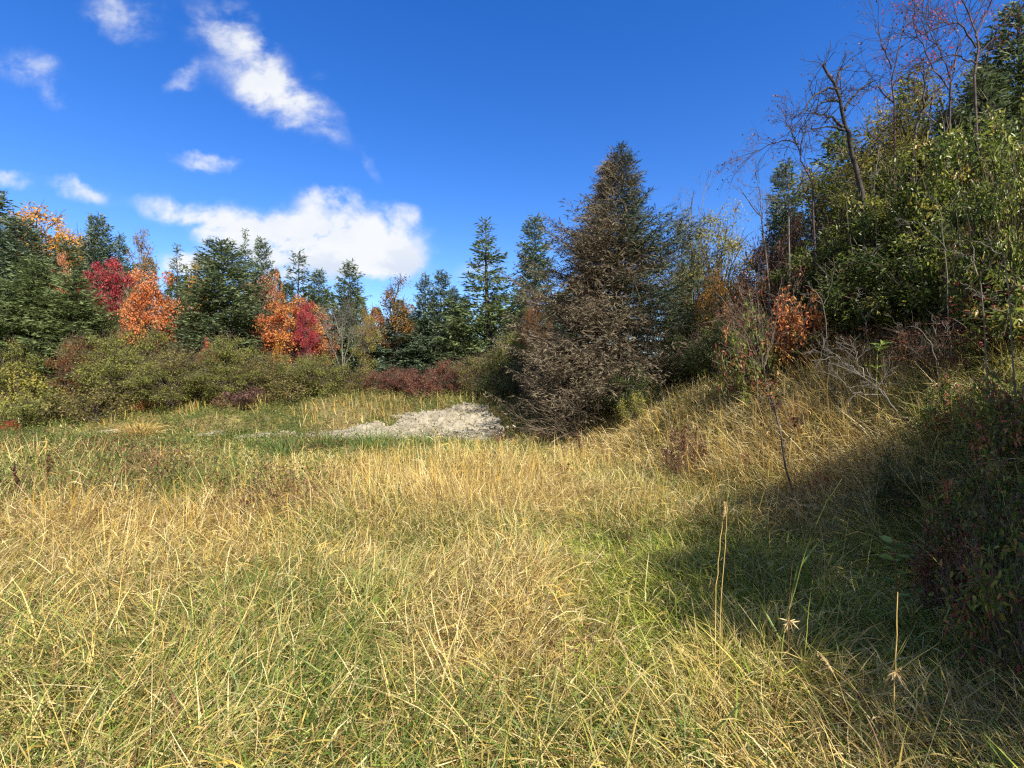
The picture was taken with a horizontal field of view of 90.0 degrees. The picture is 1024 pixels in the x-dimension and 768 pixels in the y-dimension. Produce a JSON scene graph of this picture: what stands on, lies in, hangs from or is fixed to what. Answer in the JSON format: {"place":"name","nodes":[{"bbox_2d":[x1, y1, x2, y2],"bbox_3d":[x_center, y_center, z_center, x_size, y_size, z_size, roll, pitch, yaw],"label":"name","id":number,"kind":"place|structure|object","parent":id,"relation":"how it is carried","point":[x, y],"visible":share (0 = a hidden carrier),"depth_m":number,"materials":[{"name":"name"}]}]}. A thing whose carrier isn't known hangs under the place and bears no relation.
{"place":"outdoors","nodes":[
{"label":"outdoors","id":0,"kind":"place"},
{"bbox_2d":[0,307,1023,767],"bbox_3d":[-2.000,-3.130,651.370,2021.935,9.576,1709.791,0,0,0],"label":"ground","id":1,"kind":"structure","parent":0,"point":[370,419],"depth_m":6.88,"materials":[{"name":"yellow plant"}]},
{"bbox_2d":[0,331,58,399],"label":"shrub","id":2,"kind":"object","parent":1,"relation":"on","point":[20,359],"visible":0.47,"depth_m":19.72,"materials":[{"name":"green plant"}]},
{"bbox_2d":[0,359,68,407],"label":"shrub","id":3,"kind":"object","parent":1,"relation":"on","point":[44,385],"visible":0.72,"depth_m":18.86,"materials":[{"name":"green plant"}]},
{"bbox_2d":[0,387,88,426],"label":"shrub","id":4,"kind":"object","parent":1,"relation":"on","point":[27,415],"visible":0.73,"depth_m":17.12,"materials":[{"name":"green plant"}]},
{"bbox_2d":[0,200,88,302],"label":"maple tree","id":5,"kind":"object","parent":1,"relation":"on","point":[55,220],"visible":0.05,"depth_m":27.05,"materials":[{"name":"brown plant"}]},
{"bbox_2d":[0,213,89,347],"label":"spruce tree","id":6,"kind":"object","parent":1,"relation":"on","point":[10,243],"visible":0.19,"depth_m":23.61,"materials":[{"name":"green plant"}]},
{"bbox_2d":[0,253,100,397],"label":"spruce tree","id":7,"kind":"object","parent":1,"relation":"on","point":[29,283],"visible":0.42,"depth_m":21.04,"materials":[{"name":"green plant"}]},
{"bbox_2d":[0,270,137,393],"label":"spruce tree","id":8,"kind":"object","parent":1,"relation":"on","point":[71,304],"visible":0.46,"depth_m":20.79,"materials":[{"name":"green plant"}]},
{"bbox_2d":[44,328,108,399],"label":"shrub","id":9,"kind":"object","parent":1,"relation":"on","point":[61,362],"visible":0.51,"depth_m":19.49,"materials":[{"name":"brown plant"}]},
{"bbox_2d":[30,378,141,423],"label":"shrub","id":10,"kind":"object","parent":1,"relation":"on","point":[100,399],"visible":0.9,"depth_m":17.67,"materials":[{"name":"green plant"}]},
{"bbox_2d":[69,212,130,335],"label":"spruce tree","id":11,"kind":"object","parent":1,"relation":"on","point":[99,245],"visible":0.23,"depth_m":26.20,"materials":[{"name":"green plant"}]},
{"bbox_2d":[50,320,151,392],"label":"shrub","id":12,"kind":"object","parent":1,"relation":"on","point":[103,345],"visible":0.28,"depth_m":19.85,"materials":[{"name":"green plant"}]},
{"bbox_2d":[76,252,137,347],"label":"maple tree","id":13,"kind":"object","parent":1,"relation":"on","point":[109,284],"visible":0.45,"depth_m":22.79,"materials":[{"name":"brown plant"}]},
{"bbox_2d":[52,348,180,403],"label":"shrub","id":14,"kind":"object","parent":1,"relation":"on","point":[106,372],"visible":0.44,"depth_m":18.71,"materials":[{"name":"green plant"}]},
{"bbox_2d":[115,226,159,328],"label":"maple tree","id":15,"kind":"object","parent":1,"relation":"on","point":[145,264],"visible":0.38,"depth_m":26.97,"materials":[{"name":"plant"}]},
{"bbox_2d":[98,319,196,394],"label":"shrub","id":16,"kind":"object","parent":1,"relation":"on","point":[145,345],"visible":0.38,"depth_m":20.00,"materials":[{"name":"green plant"}]},
{"bbox_2d":[116,265,185,357],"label":"maple tree","id":17,"kind":"object","parent":1,"relation":"on","point":[142,304],"visible":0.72,"depth_m":21.22,"materials":[{"name":"orange plant"}]},
{"bbox_2d":[113,356,217,405],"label":"shrub","id":18,"kind":"object","parent":1,"relation":"on","point":[167,398],"visible":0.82,"depth_m":18.54,"materials":[{"name":"green plant"}]},
{"bbox_2d":[130,339,224,397],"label":"shrub","id":19,"kind":"object","parent":1,"relation":"on","point":[180,353],"visible":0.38,"depth_m":19.37,"materials":[{"name":"green plant"}]},
{"bbox_2d":[149,236,289,390],"bbox_3d":[-12.643,-2.786,23.128,7.422,7.531,6.428,0,0,28],"label":"spruce tree","id":20,"kind":"object","parent":1,"relation":"on","point":[222,289],"visible":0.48,"depth_m":22.20,"materials":[{"name":"green plant"}]},
{"bbox_2d":[0,423,440,535],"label":"dusky weeds","id":21,"kind":"object","parent":1,"relation":"on","point":[157,462],"visible":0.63,"depth_m":7.26,"materials":[{"name":"plant"}]},
{"bbox_2d":[179,358,273,400],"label":"shrub","id":22,"kind":"object","parent":1,"relation":"on","point":[202,376],"visible":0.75,"depth_m":18.59,"materials":[{"name":"green plant"}]},
{"bbox_2d":[184,329,272,387],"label":"shrub","id":23,"kind":"object","parent":1,"relation":"on","point":[227,353],"visible":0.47,"depth_m":19.79,"materials":[{"name":"green plant"}]},
{"bbox_2d":[1,380,467,433],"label":"slope scrub","id":24,"kind":"object","parent":1,"relation":"on","point":[367,394],"visible":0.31,"depth_m":17.68,"materials":[{"name":"green plant"}]},
{"bbox_2d":[236,235,285,357],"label":"spruce tree","id":25,"kind":"object","parent":1,"relation":"on","point":[263,255],"visible":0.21,"depth_m":26.90,"materials":[{"name":"green plant"}]},
{"bbox_2d":[229,348,301,393],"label":"shrub","id":26,"kind":"object","parent":1,"relation":"on","point":[259,363],"visible":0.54,"depth_m":19.31,"materials":[{"name":"green plant"}]},
{"bbox_2d":[48,401,499,440],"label":"gravel bank","id":27,"kind":"structure","parent":1,"relation":"on","point":[446,416],"depth_m":15.68,"materials":[{"name":"grey gravel"}]},
{"bbox_2d":[0,382,565,525],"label":"meadow weeds","id":28,"kind":"object","parent":1,"relation":"on","point":[39,430],"visible":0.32,"depth_m":12.90,"materials":[{"name":"plant"}]},
{"bbox_2d":[253,292,329,369],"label":"maple tree","id":29,"kind":"object","parent":1,"relation":"on","point":[287,343],"visible":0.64,"depth_m":21.61,"materials":[{"name":"brown plant"}]},
{"bbox_2d":[261,371,331,401],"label":"shrub","id":30,"kind":"object","parent":1,"relation":"on","point":[283,386],"visible":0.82,"depth_m":18.55,"materials":[{"name":"green plant"}]},
{"bbox_2d":[1,240,596,375],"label":"distant woods","id":31,"kind":"object","parent":1,"relation":"on","point":[358,300],"visible":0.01,"depth_m":34.02,"materials":[{"name":"plant"}]},
{"bbox_2d":[271,248,331,374],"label":"spruce tree","id":32,"kind":"object","parent":1,"relation":"on","point":[302,271],"visible":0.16,"depth_m":25.44,"materials":[{"name":"green plant"}]},
{"bbox_2d":[292,300,320,368],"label":"maple tree","id":33,"kind":"object","parent":1,"relation":"on","point":[300,333],"visible":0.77,"depth_m":21.12,"materials":[{"name":"brown plant"}]},
{"bbox_2d":[277,350,350,396],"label":"shrub","id":34,"kind":"object","parent":1,"relation":"on","point":[327,379],"visible":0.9,"depth_m":19.28,"materials":[{"name":"green plant"}]},
{"bbox_2d":[315,291,387,395],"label":"bare shrub","id":35,"kind":"object","parent":1,"relation":"on","point":[339,330],"visible":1,"depth_m":20.38,"materials":[{"name":"grey plant"}]},
{"bbox_2d":[317,258,386,386],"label":"spruce tree","id":36,"kind":"object","parent":1,"relation":"on","point":[354,292],"visible":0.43,"depth_m":24.73,"materials":[{"name":"green plant"}]},
{"bbox_2d":[349,309,382,385],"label":"maple tree","id":37,"kind":"object","parent":1,"relation":"on","point":[363,361],"visible":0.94,"depth_m":21.46,"materials":[{"name":"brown plant"}]},
{"bbox_2d":[366,274,416,373],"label":"maple tree","id":38,"kind":"object","parent":1,"relation":"on","point":[391,303],"visible":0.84,"depth_m":23.16,"materials":[{"name":"brown plant"}]},
{"bbox_2d":[347,310,439,383],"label":"spruce tree","id":39,"kind":"object","parent":1,"relation":"on","point":[384,353],"visible":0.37,"depth_m":23.38,"materials":[{"name":"green plant"}]},
{"bbox_2d":[396,271,444,381],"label":"spruce tree","id":40,"kind":"object","parent":1,"relation":"on","point":[421,303],"visible":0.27,"depth_m":23.74,"materials":[{"name":"green plant"}]},
{"bbox_2d":[405,269,475,388],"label":"spruce tree","id":41,"kind":"object","parent":1,"relation":"on","point":[432,312],"visible":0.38,"depth_m":23.08,"materials":[{"name":"green plant"}]},
{"bbox_2d":[423,355,471,395],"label":"shrub","id":42,"kind":"object","parent":1,"relation":"on","point":[450,386],"visible":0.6,"depth_m":19.20,"materials":[{"name":"brown plant"}]},
{"bbox_2d":[420,317,486,388],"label":"spruce tree","id":43,"kind":"object","parent":1,"relation":"on","point":[449,351],"visible":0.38,"depth_m":21.87,"materials":[{"name":"green plant"}]},
{"bbox_2d":[449,347,509,397],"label":"shrub","id":44,"kind":"object","parent":1,"relation":"on","point":[477,371],"visible":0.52,"depth_m":18.66,"materials":[{"name":"green plant"}]},
{"bbox_2d":[434,216,527,383],"bbox_3d":[-1.142,-3.191,22.523,5.078,8.247,5.428,0,0,14],"label":"spruce tree","id":45,"kind":"object","parent":1,"relation":"on","point":[488,322],"visible":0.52,"depth_m":22.12,"materials":[{"name":"green plant"}]},
{"bbox_2d":[467,358,530,400],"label":"shrub","id":46,"kind":"object","parent":1,"relation":"on","point":[482,384],"visible":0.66,"depth_m":17.12,"materials":[{"name":"green plant"}]},
{"bbox_2d":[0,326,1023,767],"bbox_3d":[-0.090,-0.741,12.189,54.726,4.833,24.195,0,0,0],"label":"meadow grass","id":47,"kind":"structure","parent":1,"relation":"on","point":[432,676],"depth_m":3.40,"materials":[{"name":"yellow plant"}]},
{"bbox_2d":[0,321,1023,767],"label":"lodged grass","id":48,"kind":"structure","parent":1,"relation":"on","point":[684,713],"depth_m":3.18,"materials":[{"name":"yellow plant"}]},
{"bbox_2d":[483,322,541,393],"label":"shrub","id":49,"kind":"object","parent":1,"relation":"on","point":[500,352],"visible":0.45,"depth_m":18.16,"materials":[{"name":"green plant"}]},
{"bbox_2d":[486,289,546,392],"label":"spruce tree","id":50,"kind":"object","parent":1,"relation":"on","point":[519,310],"visible":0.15,"depth_m":20.31,"materials":[{"name":"green plant"}]},
{"bbox_2d":[494,213,569,369],"bbox_3d":[1.022,-3.220,22.459,4.304,8.662,3.744,0,0,-27],"label":"spruce tree","id":51,"kind":"object","parent":1,"relation":"on","point":[530,250],"visible":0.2,"depth_m":22.17,"materials":[{"name":"green plant"}]},
{"bbox_2d":[506,384,601,454],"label":"bush","id":52,"kind":"object","parent":1,"relation":"on","point":[575,429],"visible":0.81,"depth_m":12.25,"materials":[{"name":"brown plant"}]},
{"bbox_2d":[482,141,737,436],"bbox_3d":[3.183,-2.561,14.168,8.112,8.496,7.085,0,0,0],"label":"spruce tree","id":53,"kind":"object","parent":1,"relation":"on","point":[604,242],"visible":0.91,"depth_m":13.34,"materials":[{"name":"brown plant"}]},
{"bbox_2d":[597,365,660,413],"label":"shrub","id":54,"kind":"object","parent":1,"relation":"on","point":[607,401],"visible":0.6,"depth_m":11.95,"materials":[{"name":"green plant"}]},
{"bbox_2d":[646,298,720,387],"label":"shrub","id":55,"kind":"object","parent":1,"relation":"on","point":[684,350],"visible":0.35,"depth_m":12.59,"materials":[{"name":"green plant"}]},
{"bbox_2d":[659,418,712,482],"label":"shrub","id":56,"kind":"object","parent":1,"relation":"on","point":[679,457],"visible":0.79,"depth_m":7.72,"materials":[{"name":"brown plant"}]},
{"bbox_2d":[665,195,761,329],"bbox_3d":[6.388,-2.782,16.086,3.253,6.119,3.553,0,0,-38],"label":"maple tree","id":57,"kind":"object","parent":1,"relation":"on","point":[731,247],"visible":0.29,"depth_m":15.75,"materials":[{"name":"green plant"}]},
{"bbox_2d":[674,307,775,382],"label":"shrub","id":58,"kind":"object","parent":1,"relation":"on","point":[703,361],"visible":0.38,"depth_m":10.88,"materials":[{"name":"green plant"}]},
{"bbox_2d":[631,598,823,728],"bbox_3d":[1.043,1.416,2.618,0.979,0.400,0.942,0,0,0],"label":"grass clump","id":59,"kind":"object","parent":1,"relation":"on","point":[713,650],"visible":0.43,"depth_m":2.67,"materials":[{"name":"yellow plant"}]},
{"bbox_2d":[689,259,765,377],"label":"shrub","id":60,"kind":"object","parent":1,"relation":"on","point":[722,290],"visible":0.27,"depth_m":12.35,"materials":[{"name":"green plant"}]},
{"bbox_2d":[693,252,791,421],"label":"bare shrub","id":61,"kind":"object","parent":1,"relation":"on","point":[772,335],"visible":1,"depth_m":7.89,"materials":[{"name":"brown plant"}]},
{"bbox_2d":[707,284,787,405],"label":"shrub","id":62,"kind":"object","parent":1,"relation":"on","point":[745,372],"visible":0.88,"depth_m":8.83,"materials":[{"name":"green plant"}]},
{"bbox_2d":[727,210,791,322],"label":"shrub","id":63,"kind":"object","parent":1,"relation":"on","point":[759,258],"visible":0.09,"depth_m":12.95,"materials":[{"name":"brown plant"}]},
{"bbox_2d":[713,245,832,369],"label":"shrub","id":64,"kind":"object","parent":1,"relation":"on","point":[761,324],"visible":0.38,"depth_m":9.68,"materials":[{"name":"brown plant"}]},
{"bbox_2d":[743,155,809,320],"bbox_3d":[6.935,-2.681,12.985,2.582,6.178,2.247,0,0,-12],"label":"spruce tree","id":65,"kind":"object","parent":1,"relation":"on","point":[775,218],"visible":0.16,"depth_m":12.85,"materials":[{"name":"green plant"}]},
{"bbox_2d":[738,219,818,338],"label":"shrub","id":66,"kind":"object","parent":1,"relation":"on","point":[753,259],"visible":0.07,"depth_m":11.69,"materials":[{"name":"green plant"}]},
{"bbox_2d":[559,325,1023,632],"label":"bank ground cover","id":67,"kind":"object","parent":1,"relation":"on","point":[946,467],"visible":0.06,"depth_m":4.82,"materials":[{"name":"plant"}]},
{"bbox_2d":[665,585,920,729],"bbox_3d":[1.390,1.388,2.753,1.228,0.449,1.201,0,0,0],"label":"grass clump","id":68,"kind":"object","parent":1,"relation":"on","point":[808,661],"visible":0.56,"depth_m":2.76,"materials":[{"name":"yellow plant"}]},
{"bbox_2d":[710,59,876,340],"bbox_3d":[5.133,-3.051,9.494,2.548,5.246,2.066,0,0,0],"label":"bare tree","id":69,"kind":"object","parent":1,"relation":"on","point":[798,143],"visible":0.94,"depth_m":9.55,"materials":[{"name":"brown bark"}]},
{"bbox_2d":[756,284,838,371],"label":"shrub","id":70,"kind":"object","parent":1,"relation":"on","point":[794,323],"visible":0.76,"depth_m":8.55,"materials":[{"name":"brown plant"}]},
{"bbox_2d":[756,180,845,334],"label":"shrub","id":71,"kind":"object","parent":1,"relation":"on","point":[795,232],"visible":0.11,"depth_m":11.12,"materials":[{"name":"green plant"}]},
{"bbox_2d":[778,40,886,292],"bbox_3d":[5.673,-3.291,8.872,2.310,5.310,1.015,0,0,-15],"label":"dead tree","id":72,"kind":"object","parent":1,"relation":"on","point":[846,129],"visible":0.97,"depth_m":8.88,"materials":[{"name":"brown wood"}]},
{"bbox_2d":[796,125,869,249],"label":"shrub","id":73,"kind":"object","parent":1,"relation":"on","point":[838,142],"visible":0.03,"depth_m":12.81,"materials":[{"name":"green plant"}]},
{"bbox_2d":[782,318,883,369],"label":"shrub","id":74,"kind":"object","parent":1,"relation":"on","point":[826,344],"visible":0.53,"depth_m":8.14,"materials":[{"name":"brown plant"}]},
{"bbox_2d":[764,217,915,344],"bbox_3d":[6.271,-1.827,9.385,3.043,2.502,2.947,0,0,12],"label":"shrub","id":75,"kind":"object","parent":1,"relation":"on","point":[815,274],"visible":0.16,"depth_m":9.33,"materials":[{"name":"green plant"}]},
{"bbox_2d":[772,137,930,300],"bbox_3d":[7.448,-3.091,11.098,3.253,4.818,3.849,0,0,19],"label":"shrub","id":76,"kind":"object","parent":1,"relation":"on","point":[830,187],"visible":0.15,"depth_m":10.92,"materials":[{"name":"green plant"}]},
{"bbox_2d":[801,332,927,432],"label":"fallen branch","id":77,"kind":"object","parent":1,"relation":"on","point":[851,371],"visible":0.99,"depth_m":5.53,"materials":[{"name":"wood"}]},
{"bbox_2d":[809,125,934,271],"bbox_3d":[7.152,-2.720,9.581,2.842,3.835,2.402,0,0,21],"label":"shrub","id":78,"kind":"object","parent":1,"relation":"on","point":[883,179],"visible":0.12,"depth_m":9.54,"materials":[{"name":"green plant"}]},
{"bbox_2d":[809,179,940,326],"bbox_3d":[6.642,-2.206,9.016,2.617,3.139,2.610,0,0,-30],"label":"shrub","id":79,"kind":"object","parent":1,"relation":"on","point":[869,210],"visible":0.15,"depth_m":8.88,"materials":[{"name":"green plant"}]},
{"bbox_2d":[802,223,951,344],"bbox_3d":[6.243,-1.516,8.194,2.956,2.016,2.978,0,0,31],"label":"shrub","id":80,"kind":"object","parent":1,"relation":"on","point":[843,311],"visible":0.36,"depth_m":7.90,"materials":[{"name":"green plant"}]},
{"bbox_2d":[823,317,935,368],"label":"shrub","id":81,"kind":"object","parent":1,"relation":"on","point":[864,352],"visible":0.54,"depth_m":7.09,"materials":[{"name":"brown plant"}]},
{"bbox_2d":[827,0,963,210],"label":"bare tree","id":82,"kind":"object","parent":1,"relation":"on","point":[893,100],"visible":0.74,"depth_m":9.18,"materials":[{"name":"brown plant"}]},
{"bbox_2d":[867,448,937,532],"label":"shrub","id":83,"kind":"object","parent":1,"relation":"on","point":[888,480],"visible":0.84,"depth_m":4.56,"materials":[{"name":"green plant"}]},
{"bbox_2d":[841,0,1007,191],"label":"bare tree","id":84,"kind":"object","parent":1,"relation":"on","point":[921,42],"visible":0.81,"depth_m":8.50,"materials":[{"name":"brown plant"}]},
{"bbox_2d":[828,46,1023,238],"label":"shrub","id":85,"kind":"object","parent":1,"relation":"on","point":[908,129],"visible":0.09,"depth_m":10.43,"materials":[{"name":"green plant"}]},
{"bbox_2d":[859,202,1003,344],"bbox_3d":[6.273,-1.546,7.266,2.470,2.217,2.476,0,0,-3],"label":"shrub","id":86,"kind":"object","parent":1,"relation":"on","point":[937,262],"visible":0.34,"depth_m":7.17,"materials":[{"name":"green plant"}]},
{"bbox_2d":[875,0,1002,218],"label":"bare tree","id":87,"kind":"object","parent":1,"relation":"on","point":[923,100],"visible":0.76,"depth_m":9.32,"materials":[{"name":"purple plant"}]},
{"bbox_2d":[874,310,1007,384],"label":"shrub","id":88,"kind":"object","parent":1,"relation":"on","point":[947,356],"visible":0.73,"depth_m":5.92,"materials":[{"name":"brown plant"}]},
{"bbox_2d":[871,107,1023,304],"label":"shrub","id":89,"kind":"object","parent":1,"relation":"on","point":[924,202],"visible":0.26,"depth_m":7.74,"materials":[{"name":"green plant"}]},
{"bbox_2d":[872,0,1023,184],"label":"bare tree","id":90,"kind":"object","parent":1,"relation":"on","point":[961,56],"visible":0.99,"depth_m":8.07,"materials":[{"name":"brown plant"}]},
{"bbox_2d":[906,518,991,625],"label":"shrub","id":91,"kind":"object","parent":1,"relation":"on","point":[923,576],"visible":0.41,"depth_m":3.40,"materials":[{"name":"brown plant"}]},
{"bbox_2d":[877,57,1023,204],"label":"shrub","id":92,"kind":"object","parent":1,"relation":"on","point":[959,101],"visible":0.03,"depth_m":9.20,"materials":[{"name":"green plant"}]},
{"bbox_2d":[909,363,1000,448],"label":"shrub","id":93,"kind":"object","parent":1,"relation":"on","point":[934,413],"visible":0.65,"depth_m":5.01,"materials":[{"name":"green plant"}]},
{"bbox_2d":[912,434,1023,571],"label":"shrub","id":94,"kind":"object","parent":1,"relation":"on","point":[963,493],"visible":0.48,"depth_m":3.72,"materials":[{"name":"green plant"}]},
{"bbox_2d":[918,87,1023,285],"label":"shrub","id":95,"kind":"object","parent":1,"relation":"on","point":[992,120],"visible":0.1,"depth_m":7.37,"materials":[{"name":"green plant"}]},
{"bbox_2d":[928,495,1023,712],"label":"shrub","id":96,"kind":"object","parent":1,"relation":"on","point":[992,601],"visible":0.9,"depth_m":2.61,"materials":[{"name":"green plant"}]},
{"bbox_2d":[935,61,1023,200],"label":"shrub","id":97,"kind":"object","parent":1,"relation":"on","point":[987,82],"visible":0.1,"depth_m":8.87,"materials":[{"name":"green plant"}]},
{"bbox_2d":[936,0,1023,188],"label":"spruce tree","id":98,"kind":"object","parent":1,"relation":"on","point":[1007,53],"visible":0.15,"depth_m":9.13,"materials":[{"name":"green plant"}]},
{"bbox_2d":[938,358,1023,473],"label":"shrub","id":99,"kind":"object","parent":1,"relation":"on","point":[1007,406],"visible":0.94,"depth_m":4.20,"materials":[{"name":"green plant"}]},
{"bbox_2d":[939,116,1023,347],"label":"shrub","id":100,"kind":"object","parent":1,"relation":"on","point":[1010,245],"visible":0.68,"depth_m":5.72,"materials":[{"name":"green plant"}]},
{"bbox_2d":[940,256,1023,357],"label":"shrub","id":101,"kind":"object","parent":1,"relation":"on","point":[997,313],"visible":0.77,"depth_m":5.34,"materials":[{"name":"green plant"}]},
{"bbox_2d":[949,490,1023,644],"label":"shrub","id":102,"kind":"object","parent":1,"relation":"on","point":[1000,538],"visible":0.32,"depth_m":3.11,"materials":[{"name":"green plant"}]},
{"bbox_2d":[0,0,1023,364],"label":"sky","id":103,"kind":"structure","parent":0,"point":[378,134],"materials":[{"name":"blue"}]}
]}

